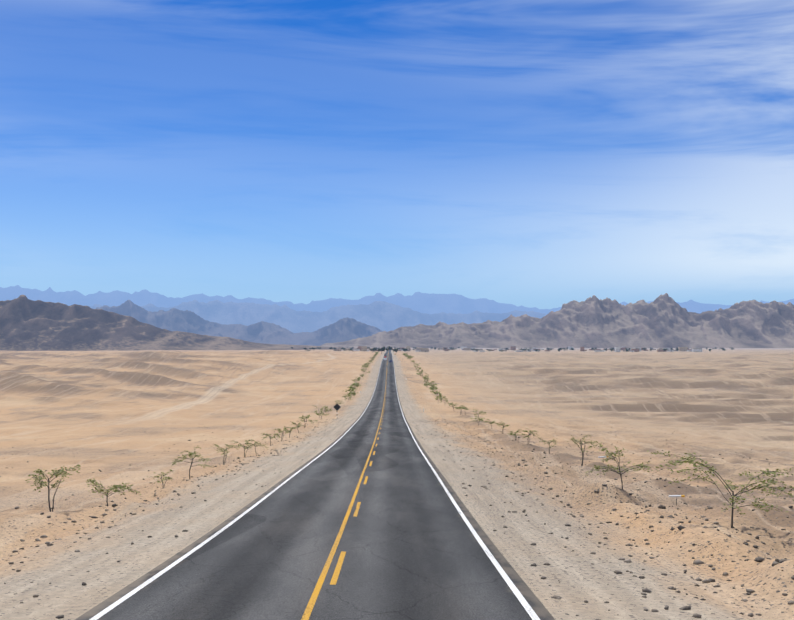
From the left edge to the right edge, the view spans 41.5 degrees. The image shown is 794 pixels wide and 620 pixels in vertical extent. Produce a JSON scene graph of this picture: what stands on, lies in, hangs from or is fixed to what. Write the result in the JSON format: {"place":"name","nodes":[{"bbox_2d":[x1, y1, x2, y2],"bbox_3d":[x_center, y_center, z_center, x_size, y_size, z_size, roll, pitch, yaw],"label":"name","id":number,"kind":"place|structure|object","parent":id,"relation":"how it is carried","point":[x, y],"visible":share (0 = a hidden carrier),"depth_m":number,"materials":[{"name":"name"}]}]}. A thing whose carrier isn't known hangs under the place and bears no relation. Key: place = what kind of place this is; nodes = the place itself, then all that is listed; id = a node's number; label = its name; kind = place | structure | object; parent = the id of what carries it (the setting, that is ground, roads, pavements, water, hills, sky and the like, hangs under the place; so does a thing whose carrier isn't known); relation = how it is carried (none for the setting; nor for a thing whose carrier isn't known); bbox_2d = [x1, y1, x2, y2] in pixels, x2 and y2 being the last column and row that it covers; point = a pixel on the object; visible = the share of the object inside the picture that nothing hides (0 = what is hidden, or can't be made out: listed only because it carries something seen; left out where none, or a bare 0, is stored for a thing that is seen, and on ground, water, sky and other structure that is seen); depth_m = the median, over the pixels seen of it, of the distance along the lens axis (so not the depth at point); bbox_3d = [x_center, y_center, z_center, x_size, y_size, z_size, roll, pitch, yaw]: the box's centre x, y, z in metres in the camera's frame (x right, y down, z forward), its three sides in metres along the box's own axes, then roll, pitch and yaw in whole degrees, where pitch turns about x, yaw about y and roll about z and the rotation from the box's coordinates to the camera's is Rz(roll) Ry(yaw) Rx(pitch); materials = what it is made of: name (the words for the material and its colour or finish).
{"place":"outdoors","nodes":[
{"label":"outdoors","id":0,"kind":"place"},
{"bbox_2d":[0,295,355,350],"bbox_3d":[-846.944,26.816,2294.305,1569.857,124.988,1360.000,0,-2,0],"label":"hill","id":1,"kind":"structure","parent":0,"point":[26,324],"depth_m":2280.38,"materials":[{"name":"grey stone"}]},
{"bbox_2d":[96,300,382,345],"bbox_3d":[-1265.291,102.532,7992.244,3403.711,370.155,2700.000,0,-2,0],"label":"mountains","id":2,"kind":"structure","parent":0,"point":[263,332],"depth_m":7810.78,"materials":[{"name":"blue stone"}]},
{"bbox_2d":[87,300,546,332],"bbox_3d":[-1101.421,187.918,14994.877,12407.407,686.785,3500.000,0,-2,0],"label":"blue mountain range","id":3,"kind":"structure","parent":0,"point":[384,316],"depth_m":14670.45,"materials":[{"name":"blue stone"}]},
{"bbox_2d":[0,348,793,619],"bbox_3d":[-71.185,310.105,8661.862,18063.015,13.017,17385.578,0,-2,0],"label":"ground sheet","id":4,"kind":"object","parent":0,"point":[740,401],"visible":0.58,"depth_m":74.01,"materials":[{"name":"beige sand"}]},
{"bbox_2d":[75,350,554,619],"bbox_3d":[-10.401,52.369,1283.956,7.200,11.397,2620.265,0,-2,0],"label":"road slab","id":5,"kind":"structure","parent":4,"relation":"on","point":[410,546],"depth_m":22.70,"materials":[{"name":"asphalt"}]},
{"bbox_2d":[89,353,539,619],"bbox_3d":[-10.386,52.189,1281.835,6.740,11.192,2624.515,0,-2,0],"label":"road markings","id":6,"kind":"object","parent":5,"relation":"on","point":[504,575],"visible":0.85,"depth_m":22.33,"materials":[{"name":"white paint"}]},
{"bbox_2d":[0,418,793,619],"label":"scattered stones","id":7,"kind":"object","parent":4,"relation":"on","point":[709,580],"visible":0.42,"depth_m":30.77,"materials":[{"name":"brown stone"}]},
{"bbox_2d":[25,352,793,527],"bbox_3d":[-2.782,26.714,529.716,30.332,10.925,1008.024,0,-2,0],"label":"trees","id":8,"kind":"object","parent":4,"relation":"on","point":[123,488],"visible":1,"depth_m":37.25,"materials":[{"name":"green plant"}]},
{"bbox_2d":[291,346,733,353],"bbox_3d":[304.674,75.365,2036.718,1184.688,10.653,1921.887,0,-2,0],"label":"valley trees","id":9,"kind":"object","parent":4,"relation":"on","point":[405,349],"visible":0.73,"depth_m":1854.26,"materials":[{"name":"green plant"}]},
{"bbox_2d":[333,346,701,351],"bbox_3d":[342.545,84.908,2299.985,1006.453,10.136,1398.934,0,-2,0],"label":"town houses","id":10,"kind":"structure","parent":4,"relation":"on","point":[364,348],"depth_m":1868.76,"materials":[{"name":"brick"}]},
{"bbox_2d":[669,495,684,504],"bbox_3d":[10.226,6.971,38.265,0.564,0.434,0.082,0,-2,11],"label":"sign","id":11,"kind":"object","parent":4,"relation":"on","point":[676,496],"visible":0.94,"depth_m":38.25,"materials":[{"name":"white metal"}]},
{"bbox_2d":[0,285,793,313],"bbox_3d":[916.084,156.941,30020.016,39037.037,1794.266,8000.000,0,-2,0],"label":"distant mountain range","id":12,"kind":"structure","parent":0,"point":[427,303],"depth_m":29489.34,"materials":[{"name":"blue stone"}]},
{"bbox_2d":[0,0,793,308],"label":"sky","id":13,"kind":"structure","parent":0,"point":[541,154],"materials":[{"name":"blue"}]},
{"bbox_2d":[321,293,793,347],"bbox_3d":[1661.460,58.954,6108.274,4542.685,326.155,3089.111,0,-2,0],"label":"mountain range","id":14,"kind":"structure","parent":0,"point":[665,320],"depth_m":5975.62,"materials":[{"name":"grey stone"}]}
]}

